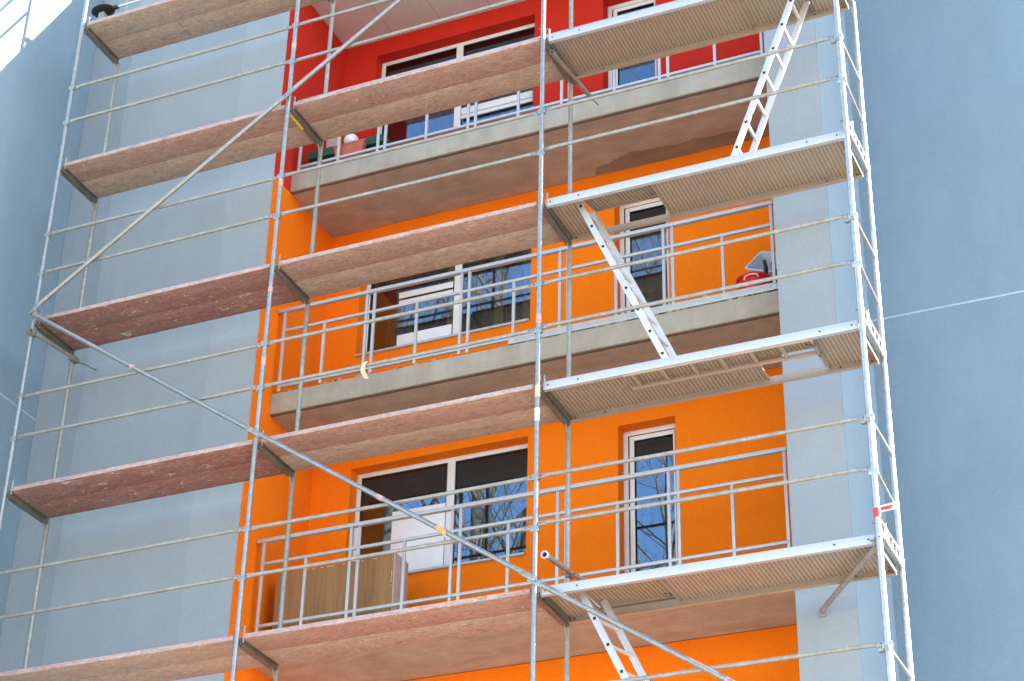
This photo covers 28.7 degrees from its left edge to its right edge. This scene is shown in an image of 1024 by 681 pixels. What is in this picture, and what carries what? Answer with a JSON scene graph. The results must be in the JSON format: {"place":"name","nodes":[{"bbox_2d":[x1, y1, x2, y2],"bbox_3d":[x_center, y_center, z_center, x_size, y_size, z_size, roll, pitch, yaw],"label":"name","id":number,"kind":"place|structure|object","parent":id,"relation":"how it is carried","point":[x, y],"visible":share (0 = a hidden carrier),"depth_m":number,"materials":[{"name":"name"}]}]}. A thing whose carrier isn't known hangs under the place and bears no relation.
{"place":"outdoors","nodes":[
{"label":"outdoors","id":0,"kind":"place"},
{"label":"ground","id":1,"kind":"structure","parent":0,"visible":0},
{"bbox_2d":[0,0,1023,680],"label":"apartment building","id":2,"kind":"structure","parent":1,"relation":"on","point":[942,80],"depth_m":20.69,"materials":[{"name":"concrete"}]},
{"bbox_2d":[230,626,278,680],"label":"scaffold frame","id":3,"kind":"object","parent":2,"relation":"attached to","point":[241,644],"visible":0.98,"depth_m":18.10,"materials":[{"name":"metal"}]},
{"bbox_2d":[0,635,246,680],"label":"deck plank","id":4,"kind":"object","parent":3,"relation":"on","point":[190,652],"visible":0.98,"depth_m":18.55,"materials":[{"name":"wood"}]},
{"bbox_2d":[0,480,49,668],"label":"scaffold frame","id":5,"kind":"object","parent":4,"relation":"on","point":[26,508],"visible":1,"depth_m":20.16,"materials":[{"name":"metal"}]},
{"bbox_2d":[3,311,75,486],"bbox_3d":[-4.910,0.748,20.883,0.106,2.075,0.782,-12,-33,21],"label":"scaffold frame","id":6,"kind":"object","parent":5,"relation":"on","point":[42,330],"visible":0.94,"depth_m":20.93,"materials":[{"name":"metal"}]},
{"bbox_2d":[26,328,95,369],"bbox_3d":[-4.817,0.123,21.396,0.147,0.185,1.181,-12,-33,21],"label":"wall tie","id":7,"kind":"object","parent":6,"relation":"attached to","point":[35,334],"depth_m":21.25,"materials":[{"name":"metal"}]},
{"bbox_2d":[34,157,98,312],"bbox_3d":[-4.869,-0.971,21.903,0.106,2.075,0.782,-12,-33,21],"label":"scaffold frame","id":8,"kind":"object","parent":6,"relation":"on","point":[78,186],"visible":0.98,"depth_m":22.03,"materials":[{"name":"metal"}]},
{"bbox_2d":[57,17,119,161],"bbox_3d":[-4.829,-2.691,22.924,0.106,2.075,0.782,-12,-33,21],"label":"scaffold frame","id":9,"kind":"object","parent":8,"relation":"on","point":[100,45],"visible":0.99,"depth_m":23.07,"materials":[{"name":"metal"}]},
{"bbox_2d":[80,0,128,59],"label":"scaffold frame","id":10,"kind":"object","parent":9,"relation":"on","point":[84,15],"visible":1,"depth_m":23.22,"materials":[{"name":"metal"}]},
{"bbox_2d":[27,92,289,314],"bbox_3d":[-3.724,-1.444,21.055,2.989,2.089,0.054,-12,-33,21],"label":"diagonal brace","id":11,"kind":"object","parent":8,"relation":"attached to","point":[159,202],"visible":1,"depth_m":21.03,"materials":[{"name":"silver metal"}]},
{"bbox_2d":[50,176,276,234],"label":"guard rail","id":12,"kind":"object","parent":8,"relation":"attached to","point":[166,205],"visible":1,"depth_m":21.05,"materials":[{"name":"metal"}]},
{"bbox_2d":[63,105,297,182],"bbox_3d":[-3.605,-2.129,21.729,2.820,0.054,0.337,-12,-33,21],"label":"deck plank","id":13,"kind":"object","parent":8,"relation":"on","point":[183,143],"visible":1,"depth_m":21.72,"materials":[{"name":"wood"}]},
{"bbox_2d":[16,385,256,438],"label":"guard rail","id":14,"kind":"object","parent":6,"relation":"attached to","point":[136,412],"visible":1,"depth_m":19.81,"materials":[{"name":"metal"}]},
{"bbox_2d":[23,343,260,397],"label":"guard rail","id":15,"kind":"object","parent":6,"relation":"attached to","point":[146,370],"visible":1,"depth_m":20.03,"materials":[{"name":"metal"}]},
{"bbox_2d":[38,264,282,335],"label":"deck plank","id":16,"kind":"object","parent":6,"relation":"on","point":[175,297],"visible":0.98,"depth_m":20.66,"materials":[{"name":"wood"}]},
{"bbox_2d":[0,574,239,619],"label":"guard rail","id":17,"kind":"object","parent":5,"relation":"attached to","point":[234,577],"visible":1,"depth_m":18.75,"materials":[{"name":"metal"}]},
{"bbox_2d":[10,440,265,504],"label":"deck plank","id":18,"kind":"object","parent":5,"relation":"on","point":[213,458],"visible":1,"depth_m":19.64,"materials":[{"name":"wood"}]},
{"bbox_2d":[74,654,265,680],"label":"deck plank","id":19,"kind":"object","parent":3,"relation":"on","point":[199,668],"visible":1,"depth_m":18.70,"materials":[{"name":"wood"}]},
{"bbox_2d":[233,431,295,633],"bbox_3d":[-2.305,1.921,18.835,0.106,2.075,0.782,-12,-33,21],"label":"scaffold frame","id":20,"kind":"object","parent":3,"relation":"on","point":[280,465],"visible":0.94,"depth_m":18.89,"materials":[{"name":"metal"}]},
{"bbox_2d":[0,527,242,574],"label":"guard rail","id":21,"kind":"object","parent":20,"relation":"attached to","point":[240,529],"visible":1,"depth_m":19.01,"materials":[{"name":"metal"}]},
{"bbox_2d":[30,459,283,518],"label":"deck plank","id":22,"kind":"object","parent":20,"relation":"on","point":[155,489],"visible":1,"depth_m":19.93,"materials":[{"name":"wood"}]},
{"bbox_2d":[253,255,309,436],"bbox_3d":[-2.265,0.201,19.855,0.106,2.075,0.782,-12,-33,21],"label":"scaffold frame","id":23,"kind":"object","parent":20,"relation":"on","point":[294,289],"visible":0.97,"depth_m":19.95,"materials":[{"name":"metal"}]},
{"bbox_2d":[30,311,255,435],"bbox_3d":[-3.758,0.293,20.045,2.989,2.069,0.055,-12,-33,21],"label":"diagonal brace","id":24,"kind":"object","parent":23,"relation":"attached to","point":[146,374],"visible":1,"depth_m":19.96,"materials":[{"name":"grey metal"}]},
{"bbox_2d":[56,284,298,350],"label":"deck plank","id":25,"kind":"object","parent":23,"relation":"on","point":[186,316],"visible":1,"depth_m":20.94,"materials":[{"name":"wood"}]},
{"bbox_2d":[269,97,323,260],"bbox_3d":[-2.224,-1.518,20.876,0.106,2.075,0.782,-12,-33,21],"label":"scaffold frame","id":26,"kind":"object","parent":23,"relation":"on","point":[296,117],"visible":0.97,"depth_m":20.99,"materials":[{"name":"metal"}]},
{"bbox_2d":[44,214,273,273],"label":"guard rail","id":27,"kind":"object","parent":26,"relation":"attached to","point":[165,242],"visible":1,"depth_m":20.80,"materials":[{"name":"metal"}]},
{"bbox_2d":[81,126,313,198],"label":"deck plank","id":28,"kind":"object","parent":26,"relation":"on","point":[187,165],"visible":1,"depth_m":21.98,"materials":[{"name":"wood"}]},
{"bbox_2d":[286,0,335,100],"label":"scaffold frame","id":29,"kind":"object","parent":26,"relation":"on","point":[295,27],"visible":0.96,"depth_m":21.68,"materials":[{"name":"metal"}]},
{"bbox_2d":[87,0,248,42],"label":"deck plank","id":30,"kind":"object","parent":29,"relation":"on","point":[135,20],"visible":1,"depth_m":22.95,"materials":[{"name":"wood"}]},
{"bbox_2d":[91,0,143,18],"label":"black scoop","id":31,"kind":"object","parent":30,"relation":"on","point":[99,11],"visible":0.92,"depth_m":23.27,"materials":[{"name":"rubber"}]},
{"bbox_2d":[69,60,288,122],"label":"guard rail","id":32,"kind":"object","parent":29,"relation":"attached to","point":[181,91],"visible":1,"depth_m":21.84,"materials":[{"name":"metal"}]},
{"bbox_2d":[74,25,291,88],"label":"guard rail","id":33,"kind":"object","parent":29,"relation":"attached to","point":[184,57],"visible":1,"depth_m":22.09,"materials":[{"name":"metal"}]},
{"bbox_2d":[103,0,325,59],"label":"deck plank","id":34,"kind":"object","parent":29,"relation":"on","point":[190,28],"visible":1,"depth_m":23.07,"materials":[{"name":"wood"}]},
{"bbox_2d":[287,0,401,93],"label":"diagonal brace","id":35,"kind":"object","parent":29,"relation":"attached to","point":[344,46],"visible":1,"depth_m":21.06,"materials":[{"name":"silver metal"}]},
{"bbox_2d":[298,0,391,25],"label":"guard rail","id":36,"kind":"object","parent":29,"relation":"attached to","point":[341,12],"visible":1,"depth_m":21.39,"materials":[{"name":"metal"}]},
{"bbox_2d":[284,111,537,176],"bbox_3d":[-1.044,-1.966,20.066,2.869,0.049,0.037,-12,-33,21],"label":"guard rail","id":37,"kind":"object","parent":26,"relation":"attached to","point":[410,144],"visible":1,"depth_m":20.04,"materials":[{"name":"metal"}]},
{"bbox_2d":[292,37,550,123],"bbox_3d":[-0.947,-2.679,20.697,2.847,0.054,0.337,-12,-33,21],"label":"deck plank","id":38,"kind":"object","parent":26,"relation":"on","point":[516,56],"visible":0.96,"depth_m":20.66,"materials":[{"name":"wood"}]},
{"bbox_2d":[264,328,533,387],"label":"guard rail","id":39,"kind":"object","parent":23,"relation":"attached to","point":[471,343],"visible":1,"depth_m":18.75,"materials":[{"name":"metal"}]},
{"bbox_2d":[360,361,368,378],"bbox_3d":[-1.388,0.281,18.852,0.095,0.190,0.011,-12,-33,21],"label":"tape strip","id":40,"kind":"object","parent":39,"relation":"hanging from","point":[363,372],"visible":1,"depth_m":18.86,"materials":[{"name":"beige plastic"}]},
{"bbox_2d":[268,283,534,344],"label":"guard rail","id":41,"kind":"object","parent":23,"relation":"attached to","point":[510,290],"visible":1,"depth_m":19.01,"materials":[{"name":"metal"}]},
{"bbox_2d":[277,201,548,281],"bbox_3d":[-0.988,-0.960,19.676,2.847,0.054,0.337,-12,-33,21],"label":"deck plank","id":42,"kind":"object","parent":23,"relation":"on","point":[448,234],"visible":1,"depth_m":19.63,"materials":[{"name":"wood"}]},
{"bbox_2d":[294,224,562,298],"bbox_3d":[-0.852,-0.799,19.941,2.847,0.054,0.334,-12,-33,21],"label":"deck plank","id":43,"kind":"object","parent":23,"relation":"on","point":[459,254],"visible":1,"depth_m":19.92,"materials":[{"name":"wood"}]},
{"bbox_2d":[245,525,532,577],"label":"guard rail","id":44,"kind":"object","parent":20,"relation":"attached to","point":[428,545],"visible":1,"depth_m":17.76,"materials":[{"name":"metal"}]},
{"bbox_2d":[250,476,531,530],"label":"guard rail","id":45,"kind":"object","parent":20,"relation":"attached to","point":[424,497],"visible":1,"depth_m":17.98,"materials":[{"name":"metal"}]},
{"bbox_2d":[260,384,545,457],"bbox_3d":[-1.028,0.760,18.656,2.847,0.054,0.337,-12,-33,21],"label":"deck plank","id":46,"kind":"object","parent":20,"relation":"on","point":[428,416],"visible":0.94,"depth_m":18.59,"materials":[{"name":"wood"}]},
{"bbox_2d":[278,405,560,471],"bbox_3d":[-0.892,0.920,18.920,2.847,0.054,0.334,-12,-33,21],"label":"deck plank","id":47,"kind":"object","parent":20,"relation":"on","point":[449,433],"visible":0.86,"depth_m":18.89,"materials":[{"name":"wood"}]},
{"bbox_2d":[242,588,541,651],"bbox_3d":[-1.069,2.479,17.635,2.847,0.054,0.337,-12,-33,21],"label":"deck plank","id":48,"kind":"object","parent":3,"relation":"on","point":[409,618],"visible":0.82,"depth_m":17.58,"materials":[{"name":"wood"}]},
{"bbox_2d":[260,608,556,664],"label":"deck plank","id":49,"kind":"object","parent":3,"relation":"on","point":[483,625],"visible":0.79,"depth_m":17.88,"materials":[{"name":"wood"}]},
{"bbox_2d":[326,137,337,147],"bbox_3d":[-2.068,-2.105,22.958,0.160,0.715,0.040,-12,-33,21],"label":"grey board","id":50,"kind":"object","parent":2,"relation":"on","point":[331,142],"visible":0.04,"depth_m":23.04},
{"bbox_2d":[272,553,408,628],"bbox_3d":[-1.716,2.606,19.921,1.340,0.740,0.304,-12,-33,21],"label":"brown cabinet","id":51,"kind":"object","parent":2,"relation":"on","point":[379,581],"visible":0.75,"depth_m":19.81,"materials":[{"name":"brown wood"}]},
{"bbox_2d":[308,133,390,165],"bbox_3d":[-1.857,-2.059,22.662,0.980,0.348,0.170,-12,-33,21],"label":"green planter","id":52,"kind":"object","parent":2,"relation":"on","point":[328,152],"visible":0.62,"depth_m":22.71,"materials":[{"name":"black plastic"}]},
{"bbox_2d":[333,138,367,160],"bbox_3d":[-1.830,-2.108,22.518,0.410,0.270,0.074,-12,-33,21],"label":"terracotta planter","id":53,"kind":"object","parent":2,"relation":"on","point":[352,146],"visible":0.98,"depth_m":22.51,"materials":[{"name":"ceramic"}]},
{"bbox_2d":[344,134,358,142],"bbox_3d":[-1.833,-2.277,22.782,0.170,0.170,0.170,-12,-33,21],"label":"white globe","id":54,"kind":"object","parent":53,"relation":"on","point":[350,137],"visible":0.59,"depth_m":22.72,"materials":[{"name":"white plastic"}]},
{"bbox_2d":[352,443,527,574],"bbox_3d":[-0.764,1.813,20.889,2.071,1.357,0.225,-12,-33,21],"label":"window","id":55,"kind":"structure","parent":2,"relation":"in","point":[452,463],"depth_m":21.13,"materials":[{"name":"white plastic"}]},
{"bbox_2d":[355,264,529,357],"bbox_3d":[-0.728,-0.584,22.322,2.116,1.432,0.225,-12,-33,21],"label":"window","id":56,"kind":"structure","parent":2,"relation":"in","point":[442,332],"depth_m":22.24,"materials":[{"name":"white plastic"}]},
{"bbox_2d":[380,23,534,146],"bbox_3d":[-0.672,-3.014,23.765,2.101,1.437,0.225,-12,-33,21],"label":"window","id":57,"kind":"structure","parent":2,"relation":"in","point":[459,113],"depth_m":23.90,"materials":[{"name":"white plastic"}]},
{"bbox_2d":[530,578,569,680],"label":"scaffold frame","id":58,"kind":"object","parent":2,"relation":"attached to","point":[550,610],"visible":0.97,"depth_m":17.02,"materials":[{"name":"metal"}]},
{"bbox_2d":[531,375,570,585],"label":"scaffold frame","id":59,"kind":"object","parent":58,"relation":"on","point":[559,415],"visible":0.94,"depth_m":17.86,"materials":[{"name":"metal"}]},
{"bbox_2d":[249,427,536,581],"bbox_3d":[-1.149,1.435,17.985,3.016,2.069,0.060,-12,-33,21],"label":"diagonal brace","id":60,"kind":"object","parent":59,"relation":"attached to","point":[484,552],"visible":1,"depth_m":17.86,"materials":[{"name":"grey metal"}]},
{"bbox_2d":[533,193,571,381],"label":"scaffold frame","id":61,"kind":"object","parent":59,"relation":"on","point":[557,228],"visible":0.98,"depth_m":18.88,"materials":[{"name":"metal"}]},
{"bbox_2d":[536,29,572,197],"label":"scaffold frame","id":62,"kind":"object","parent":61,"relation":"on","point":[547,47],"visible":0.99,"depth_m":19.90,"materials":[{"name":"metal"}]},
{"bbox_2d":[280,151,536,215],"bbox_3d":[-1.053,-1.550,19.822,2.869,0.055,0.037,-12,-33,21],"label":"guard rail","id":63,"kind":"object","parent":62,"relation":"attached to","point":[411,183],"visible":1,"depth_m":19.79,"materials":[{"name":"metal"}]},
{"bbox_2d":[308,60,563,140],"bbox_3d":[-0.811,-2.519,20.961,2.847,0.054,0.334,-12,-33,21],"label":"deck plank","id":64,"kind":"object","parent":62,"relation":"on","point":[520,79],"visible":0.95,"depth_m":20.94,"materials":[{"name":"wood"}]},
{"bbox_2d":[539,0,573,33],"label":"scaffold frame","id":65,"kind":"object","parent":62,"relation":"on","point":[543,28],"visible":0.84,"depth_m":20.22,"materials":[{"name":"metal"}]},
{"bbox_2d":[295,0,519,61],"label":"guard rail","id":66,"kind":"object","parent":65,"relation":"attached to","point":[408,29],"visible":1,"depth_m":20.84,"materials":[{"name":"metal"}]},
{"bbox_2d":[550,50,598,104],"bbox_3d":[0.635,-2.680,20.575,0.137,0.260,1.266,-12,-33,21],"label":"wall tie","id":67,"kind":"object","parent":62,"relation":"attached to","point":[569,72],"depth_m":20.44,"materials":[{"name":"metal"}]},
{"bbox_2d":[548,0,848,78],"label":"metal deck","id":68,"kind":"structure","parent":62,"relation":"on","point":[657,32],"depth_m":19.91,"materials":[{"name":"metal"}]},
{"bbox_2d":[545,130,862,242],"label":"metal deck","id":69,"kind":"structure","parent":61,"relation":"on","point":[763,174],"depth_m":18.71,"materials":[{"name":"metal"}]},
{"bbox_2d":[731,0,810,155],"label":"access ladder","id":70,"kind":"object","parent":69,"relation":"on","point":[783,64],"visible":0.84,"depth_m":19.04,"materials":[{"name":"metal"}]},
{"bbox_2d":[540,550,585,580],"bbox_3d":[0.529,2.101,17.784,0.137,0.233,1.377,-12,-33,21],"label":"wall tie","id":71,"kind":"object","parent":59,"relation":"attached to","point":[568,573],"depth_m":17.52,"materials":[{"name":"metal"}]},
{"bbox_2d":[543,320,878,422],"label":"metal deck","id":72,"kind":"structure","parent":59,"relation":"on","point":[593,395],"depth_m":17.81,"materials":[{"name":"metal"}]},
{"bbox_2d":[576,203,676,358],"bbox_3d":[1.089,-0.509,18.541,1.009,2.063,0.326,-12,-33,21],"label":"access ladder","id":73,"kind":"object","parent":72,"relation":"on","point":[622,275],"visible":0.81,"depth_m":18.54,"materials":[{"name":"metal"}]},
{"bbox_2d":[623,339,818,389],"bbox_3d":[1.826,0.205,17.512,1.726,0.037,0.267,-12,-33,21],"label":"stored ladder","id":74,"kind":"object","parent":72,"relation":"on","point":[727,368],"visible":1,"depth_m":17.52,"materials":[{"name":"metal"}]},
{"bbox_2d":[812,341,827,367],"bbox_3d":[2.664,0.118,17.304,0.030,0.045,0.421,-12,-33,21],"label":"hatch strut","id":75,"kind":"object","parent":72,"relation":"attached to","point":[818,352],"visible":1,"depth_m":17.29,"materials":[{"name":"metal"}]},
{"bbox_2d":[540,534,896,623],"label":"metal deck","id":76,"kind":"structure","parent":58,"relation":"on","point":[815,565],"depth_m":16.70,"materials":[{"name":"metal"}]},
{"bbox_2d":[577,591,648,680],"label":"access ladder","id":77,"kind":"object","parent":76,"relation":"attached to","point":[611,649],"visible":0.91,"depth_m":16.79,"materials":[{"name":"metal"}]},
{"bbox_2d":[608,0,657,87],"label":"window","id":78,"kind":"structure","parent":2,"relation":"in","point":[610,9],"depth_m":23.35,"materials":[{"name":"white plastic"}]},
{"bbox_2d":[619,198,670,313],"bbox_3d":[1.449,-0.577,21.311,0.616,2.216,0.050,-12,-33,21],"label":"window","id":79,"kind":"structure","parent":2,"relation":"in","point":[621,208],"depth_m":21.72,"materials":[{"name":"white plastic"}]},
{"bbox_2d":[623,423,677,572],"bbox_3d":[1.410,1.822,19.878,0.616,2.146,0.050,-12,-33,21],"label":"window","id":80,"kind":"structure","parent":2,"relation":"in","point":[626,446],"depth_m":20.21,"materials":[{"name":"white plastic"}]},
{"bbox_2d":[736,271,770,289],"bbox_3d":[2.383,-0.451,19.557,0.377,0.290,0.424,-12,-33,21],"label":"red tub","id":81,"kind":"object","parent":2,"relation":"on","point":[749,276],"visible":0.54,"depth_m":19.47,"materials":[{"name":"plastic"}]},
{"bbox_2d":[745,251,776,275],"bbox_3d":[2.631,-0.621,20.089,0.460,0.545,0.625,-12,-33,21],"label":"grey bin","id":82,"kind":"object","parent":2,"relation":"on","point":[755,263],"visible":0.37,"depth_m":20.12,"materials":[{"name":"plastic"}]},
{"bbox_2d":[763,259,777,282],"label":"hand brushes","id":83,"kind":"object","parent":2,"relation":"on","point":[765,266],"visible":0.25,"depth_m":19.63,"materials":[{"name":"black"}]},
{"bbox_2d":[875,520,914,680],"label":"scaffold frame","id":84,"kind":"object","parent":2,"relation":"attached to","point":[891,546],"visible":0.99,"depth_m":15.96,"materials":[{"name":"metal"}]},
{"bbox_2d":[527,579,734,680],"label":"diagonal brace","id":85,"kind":"object","parent":84,"relation":"attached to","point":[638,634],"visible":1,"depth_m":16.32,"materials":[{"name":"grey metal"}]},
{"bbox_2d":[610,641,882,680],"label":"guard rail","id":86,"kind":"object","parent":84,"relation":"attached to","point":[769,660],"visible":1,"depth_m":15.79,"materials":[{"name":"metal"}]},
{"bbox_2d":[819,535,886,617],"bbox_3d":[2.793,1.950,16.426,0.132,0.144,1.404,7,-31,-9],"label":"wall tie","id":87,"kind":"object","parent":84,"relation":"attached to","point":[849,578],"depth_m":16.42,"materials":[{"name":"metal"}]},
{"bbox_2d":[858,308,906,565],"bbox_3d":[3.096,0.775,16.754,0.106,2.140,0.788,-12,-33,21],"label":"scaffold frame","id":88,"kind":"object","parent":84,"relation":"on","point":[866,324],"visible":1,"depth_m":16.73,"materials":[{"name":"metal"}]},
{"bbox_2d":[540,415,863,477],"bbox_3d":[1.576,0.912,16.982,2.935,0.044,0.037,-12,-33,21],"label":"guard rail","id":89,"kind":"object","parent":88,"relation":"attached to","point":[717,444],"visible":1,"depth_m":16.95,"materials":[{"name":"metal"}]},
{"bbox_2d":[538,465,869,525],"bbox_3d":[1.565,1.308,16.744,2.935,0.049,0.037,-12,-33,21],"label":"guard rail","id":90,"kind":"object","parent":88,"relation":"attached to","point":[720,493],"visible":1,"depth_m":16.70,"materials":[{"name":"metal"}]},
{"bbox_2d":[843,119,887,357],"bbox_3d":[3.136,-0.944,17.774,0.106,2.140,0.788,-12,-33,21],"label":"scaffold frame","id":91,"kind":"object","parent":88,"relation":"on","point":[849,135],"visible":0.98,"depth_m":17.74,"materials":[{"name":"metal"}]},
{"bbox_2d":[543,214,847,284],"bbox_3d":[1.618,-0.814,18.008,2.935,0.054,0.037,-12,-33,21],"label":"guard rail","id":92,"kind":"object","parent":91,"relation":"attached to","point":[723,243],"visible":1,"depth_m":17.97,"materials":[{"name":"metal"}]},
{"bbox_2d":[541,259,853,328],"bbox_3d":[1.608,-0.405,17.766,2.935,0.049,0.037,-12,-33,21],"label":"guard rail","id":93,"kind":"object","parent":91,"relation":"attached to","point":[720,289],"visible":1,"depth_m":17.73,"materials":[{"name":"metal"}]},
{"bbox_2d":[833,0,871,169],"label":"scaffold frame","id":94,"kind":"object","parent":91,"relation":"on","point":[842,79],"visible":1,"depth_m":18.63,"materials":[{"name":"metal"}]},
{"bbox_2d":[545,35,833,111],"bbox_3d":[1.658,-2.535,19.029,2.935,0.048,0.037,-12,-33,21],"label":"guard rail","id":95,"kind":"object","parent":94,"relation":"attached to","point":[769,53],"visible":1,"depth_m":18.99,"materials":[{"name":"metal"}]},
{"bbox_2d":[543,75,838,150],"bbox_3d":[1.648,-2.130,18.788,2.935,0.053,0.037,-12,-33,21],"label":"guard rail","id":96,"kind":"object","parent":94,"relation":"attached to","point":[763,95],"visible":1,"depth_m":18.75,"materials":[{"name":"metal"}]},
{"bbox_2d":[830,36,863,122],"bbox_3d":[3.135,-2.404,18.626,0.108,0.536,0.742,-12,-33,21],"label":"end guard","id":97,"kind":"object","parent":94,"relation":"attached to","point":[861,115],"visible":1,"depth_m":18.64,"materials":[{"name":"silver metal"}]},
{"bbox_2d":[844,215,879,304],"bbox_3d":[3.095,-0.684,17.605,0.108,0.536,0.742,-12,-33,21],"label":"end guard","id":98,"kind":"object","parent":91,"relation":"attached to","point":[871,251],"visible":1,"depth_m":17.63,"materials":[{"name":"silver metal"}]},
{"bbox_2d":[860,416,897,504],"bbox_3d":[3.054,1.035,16.584,0.108,0.536,0.742,-12,-33,21],"label":"end guard","id":99,"kind":"object","parent":88,"relation":"attached to","point":[879,434],"visible":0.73,"depth_m":16.59,"materials":[{"name":"silver metal"}]},
{"bbox_2d":[873,501,897,517],"bbox_3d":[2.992,1.358,15.986,0.211,0.100,0.064,-12,-33,21],"label":"barrier tape","id":100,"kind":"object","parent":88,"relation":"attached to","point":[877,511],"visible":1,"depth_m":15.97,"materials":[{"name":"plastic"}]},
{"bbox_2d":[878,645,913,680],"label":"end guard","id":101,"kind":"object","parent":84,"relation":"attached to","point":[899,662],"visible":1,"depth_m":15.51,"materials":[{"name":"silver metal"}]}
]}

